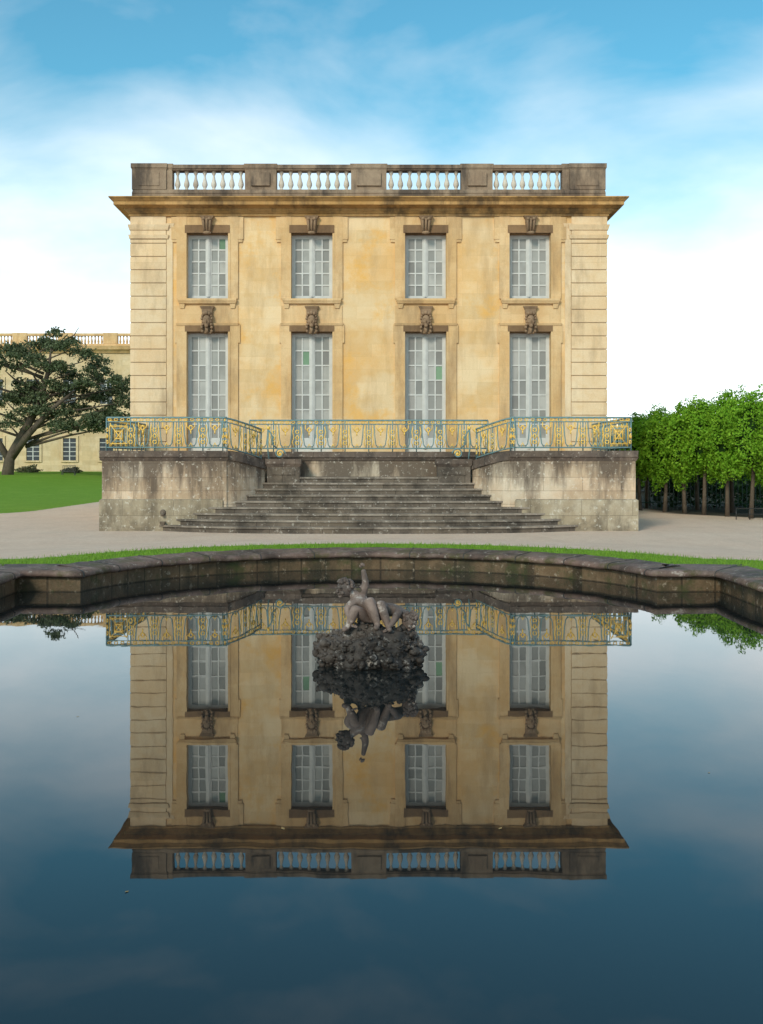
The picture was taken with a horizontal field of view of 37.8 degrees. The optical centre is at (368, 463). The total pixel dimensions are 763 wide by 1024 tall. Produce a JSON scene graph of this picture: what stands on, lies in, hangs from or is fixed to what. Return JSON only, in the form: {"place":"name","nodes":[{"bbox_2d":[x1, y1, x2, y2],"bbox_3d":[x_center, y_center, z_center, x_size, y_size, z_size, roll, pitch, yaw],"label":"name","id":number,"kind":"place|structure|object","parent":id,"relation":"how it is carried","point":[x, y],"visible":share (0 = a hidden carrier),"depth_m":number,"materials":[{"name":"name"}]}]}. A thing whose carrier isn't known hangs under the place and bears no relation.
{"place":"outdoors","nodes":[
{"label":"outdoors","id":0,"kind":"place"},
{"bbox_2d":[0,570,762,1023],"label":"pond water","id":1,"kind":"structure","parent":0,"point":[576,740],"depth_m":6.50,"materials":[{"name":"blue liquid"}]},
{"bbox_2d":[312,563,429,670],"bbox_3d":[0.021,1.600,11.146,1.177,1.210,0.901,0,0,0],"label":"putti statue","id":2,"kind":"object","parent":1,"relation":"in","point":[367,641],"visible":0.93,"depth_m":10.95,"materials":[{"name":"stone"}]},
{"bbox_2d":[0,471,762,569],"bbox_3d":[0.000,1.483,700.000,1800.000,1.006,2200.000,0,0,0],"label":"ground","id":3,"kind":"structure","parent":0,"point":[52,513],"depth_m":30.32,"materials":[{"name":"beige gravel"}]},
{"bbox_2d":[14,464,42,472],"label":"garden shrub","id":4,"kind":"object","parent":3,"relation":"on","point":[29,469],"visible":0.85,"depth_m":127.50,"materials":[{"name":"green plant"}]},
{"bbox_2d":[0,326,130,474],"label":"cedar tree","id":5,"kind":"object","parent":3,"relation":"on","point":[36,395],"visible":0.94,"depth_m":115.56,"materials":[{"name":"green plant"}]},
{"bbox_2d":[0,333,130,471],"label":"palace wing","id":6,"kind":"structure","parent":3,"relation":"on","point":[81,451],"depth_m":140.00,"materials":[{"name":"beige stone"}]},
{"bbox_2d":[0,379,112,459],"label":"window panes","id":7,"kind":"structure","parent":6,"relation":"in","point":[65,445],"depth_m":140.00,"materials":[{"name":"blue glass"}]},
{"bbox_2d":[0,377,114,461],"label":"window frames","id":8,"kind":"structure","parent":6,"relation":"in","point":[98,437],"depth_m":139.86,"materials":[{"name":"white paint"}]},
{"bbox_2d":[61,465,75,475],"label":"garden bench","id":9,"kind":"object","parent":3,"relation":"on","point":[70,469],"visible":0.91,"depth_m":117.47,"materials":[{"name":"metal"}]},
{"bbox_2d":[60,467,82,472],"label":"garden shrub","id":10,"kind":"object","parent":3,"relation":"on","point":[78,470],"visible":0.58,"depth_m":125.65,"materials":[{"name":"green plant"}]},
{"bbox_2d":[99,451,637,533],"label":"stone terrace","id":11,"kind":"structure","parent":3,"relation":"on","point":[369,492],"depth_m":32.80,"materials":[{"name":"grey stone"}]},
{"bbox_2d":[107,419,145,450],"bbox_3d":[-7.753,-0.884,35.805,0.054,1.008,5.733,0,0,0],"label":"iron railing","id":12,"kind":"object","parent":11,"relation":"on","point":[141,435],"visible":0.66,"depth_m":35.56,"materials":[{"name":"gold metal"}]},
{"bbox_2d":[106,417,227,450],"bbox_3d":[-5.970,-0.884,32.903,3.604,1.008,0.054,0,0,0],"label":"iron railing","id":13,"kind":"object","parent":11,"relation":"on","point":[202,435],"visible":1,"depth_m":32.89,"materials":[{"name":"metal"}]},
{"bbox_2d":[222,417,261,458],"bbox_3d":[-3.759,-0.734,33.535,0.180,1.308,1.762,0,0,35],"label":"iron railing","id":14,"kind":"object","parent":11,"relation":"on","point":[245,433],"visible":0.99,"depth_m":33.43,"materials":[{"name":"metal"}]},
{"bbox_2d":[267,426,285,458],"bbox_3d":[-2.858,-0.649,34.418,0.597,1.022,0.113,0,0,-14],"label":"railing scroll","id":15,"kind":"object","parent":11,"relation":"on","point":[281,453],"visible":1,"depth_m":34.37,"materials":[{"name":"teal metal"}]},
{"bbox_2d":[108,163,628,451],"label":"palace pavilion","id":16,"kind":"structure","parent":11,"relation":"on","point":[368,295],"depth_m":38.75,"materials":[{"name":"stone"}]},
{"bbox_2d":[188,235,548,451],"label":"window frames","id":17,"kind":"structure","parent":16,"relation":"in","point":[310,440],"depth_m":38.99,"materials":[{"name":"white paint"}]},
{"bbox_2d":[192,239,545,437],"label":"window panes","id":18,"kind":"structure","parent":16,"relation":"in","point":[298,242],"depth_m":39.04,"materials":[{"name":"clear glass"}]},
{"bbox_2d":[249,420,488,451],"bbox_3d":[0.001,-0.884,35.053,7.544,1.008,0.054,0,0,0],"label":"iron railing","id":19,"kind":"object","parent":11,"relation":"on","point":[345,432],"visible":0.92,"depth_m":35.04,"materials":[{"name":"metal"}]},
{"bbox_2d":[452,426,470,458],"bbox_3d":[2.858,-0.649,34.418,0.597,1.022,0.113,0,0,14],"label":"railing scroll","id":20,"kind":"object","parent":11,"relation":"on","point":[456,453],"visible":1,"depth_m":34.38,"materials":[{"name":"teal metal"}]},
{"bbox_2d":[476,417,514,458],"bbox_3d":[3.757,-0.734,33.531,0.180,1.308,1.764,0,0,-35],"label":"iron railing","id":21,"kind":"object","parent":11,"relation":"on","point":[502,448],"visible":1,"depth_m":33.45,"materials":[{"name":"metal"}]},
{"bbox_2d":[510,417,631,450],"bbox_3d":[5.971,-0.884,32.897,3.601,1.008,0.054,0,0,0],"label":"iron railing","id":22,"kind":"object","parent":11,"relation":"on","point":[582,436],"visible":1,"depth_m":32.89,"materials":[{"name":"metal"}]},
{"bbox_2d":[591,419,629,450],"bbox_3d":[7.747,-0.884,35.805,0.054,1.008,5.733,0,0,0],"label":"iron railing","id":23,"kind":"object","parent":11,"relation":"on","point":[597,435],"visible":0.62,"depth_m":35.46,"materials":[{"name":"gold metal"}]},
{"bbox_2d":[0,547,762,607],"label":"stone basin","id":24,"kind":"object","parent":3,"relation":"on","point":[744,583],"visible":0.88,"depth_m":19.23,"materials":[{"name":"stone"}]},
{"bbox_2d":[0,541,762,569],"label":"grass verge","id":25,"kind":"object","parent":3,"relation":"on","point":[474,546],"depth_m":20.38,"materials":[{"name":"green plant"}]},
{"bbox_2d":[616,412,655,509],"bbox_3d":[11.497,-0.070,47.232,2.152,4.246,2.045,0,0,0],"label":"clipped linden tree","id":26,"kind":"object","parent":3,"relation":"on","point":[637,440],"visible":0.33,"depth_m":46.85,"materials":[{"name":"green plant"}]},
{"bbox_2d":[617,409,661,507],"bbox_3d":[12.390,-0.214,49.578,2.658,4.529,2.584,0,0,0],"label":"clipped linden tree","id":27,"kind":"object","parent":3,"relation":"on","point":[646,484],"visible":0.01,"depth_m":49.54,"materials":[{"name":"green plant"}]},
{"bbox_2d":[640,409,654,505],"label":"clipped linden tree","id":28,"kind":"object","parent":3,"relation":"on","point":[651,477],"visible":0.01,"depth_m":52.44,"materials":[{"name":"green plant"}]},
{"bbox_2d":[636,403,679,511],"bbox_3d":[12.123,-0.236,45.519,2.274,4.581,2.082,0,0,0],"label":"clipped linden tree","id":29,"kind":"object","parent":3,"relation":"on","point":[651,441],"visible":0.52,"depth_m":45.25,"materials":[{"name":"green plant"}]},
{"bbox_2d":[657,397,698,513],"bbox_3d":[12.582,-0.291,44.224,2.112,4.689,1.995,0,0,0],"label":"clipped linden tree","id":30,"kind":"object","parent":3,"relation":"on","point":[673,439],"visible":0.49,"depth_m":43.94,"materials":[{"name":"green plant"}]},
{"bbox_2d":[608,425,758,491],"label":"distant trees","id":31,"kind":"object","parent":3,"relation":"on","point":[642,487],"visible":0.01,"depth_m":76.49,"materials":[{"name":"green plant"}]},
{"bbox_2d":[676,394,720,514],"bbox_3d":[12.938,-0.312,43.028,1.990,4.728,1.908,0,0,0],"label":"clipped linden tree","id":32,"kind":"object","parent":3,"relation":"on","point":[691,433],"visible":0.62,"depth_m":42.77,"materials":[{"name":"green plant"}]},
{"bbox_2d":[682,400,714,509],"bbox_3d":[14.018,-0.328,47.427,2.526,4.762,2.646,0,0,0],"label":"clipped linden tree","id":33,"kind":"object","parent":3,"relation":"on","point":[697,505],"visible":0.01,"depth_m":47.34,"materials":[{"name":"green plant"}]},
{"bbox_2d":[636,478,762,510],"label":"trellis fence","id":34,"kind":"object","parent":3,"relation":"on","point":[690,503],"visible":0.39,"depth_m":47.62,"materials":[{"name":"green paint"}]},
{"bbox_2d":[649,472,762,507],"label":"yew hedge","id":35,"kind":"object","parent":3,"relation":"on","point":[654,497],"visible":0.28,"depth_m":50.68,"materials":[{"name":"green plant"}]},
{"bbox_2d":[699,388,750,516],"bbox_3d":[13.376,-0.405,41.633,1.952,4.910,1.834,0,0,0],"label":"clipped linden tree","id":36,"kind":"object","parent":3,"relation":"on","point":[717,452],"visible":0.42,"depth_m":41.39,"materials":[{"name":"green plant"}]},
{"bbox_2d":[708,390,748,512],"bbox_3d":[14.718,-0.481,44.958,2.789,5.066,2.807,0,0,0],"label":"clipped linden tree","id":37,"kind":"object","parent":3,"relation":"on","point":[732,507],"visible":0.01,"depth_m":44.94,"materials":[{"name":"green plant"}]},
{"bbox_2d":[717,384,762,518],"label":"clipped linden tree","id":38,"kind":"object","parent":3,"relation":"on","point":[741,433],"visible":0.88,"depth_m":39.87,"materials":[{"name":"green plant"}]},
{"bbox_2d":[736,508,762,519],"bbox_3d":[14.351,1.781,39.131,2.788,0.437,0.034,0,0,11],"label":"garden bench","id":39,"kind":"object","parent":3,"relation":"on","point":[749,511],"visible":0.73,"depth_m":39.30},
{"bbox_2d":[737,382,762,485],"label":"clipped linden tree","id":40,"kind":"object","parent":3,"relation":"on","point":[758,390],"visible":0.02,"depth_m":42.40,"materials":[{"name":"green plant"}]},
{"bbox_2d":[748,401,762,481],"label":"clipped linden tree","id":41,"kind":"object","parent":3,"relation":"on","point":[759,441],"visible":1,"depth_m":38.86,"materials":[{"name":"green plant"}]},
{"bbox_2d":[0,0,762,425],"label":"sky","id":42,"kind":"structure","parent":0,"point":[666,94],"materials":[{"name":"blue"}]}
]}

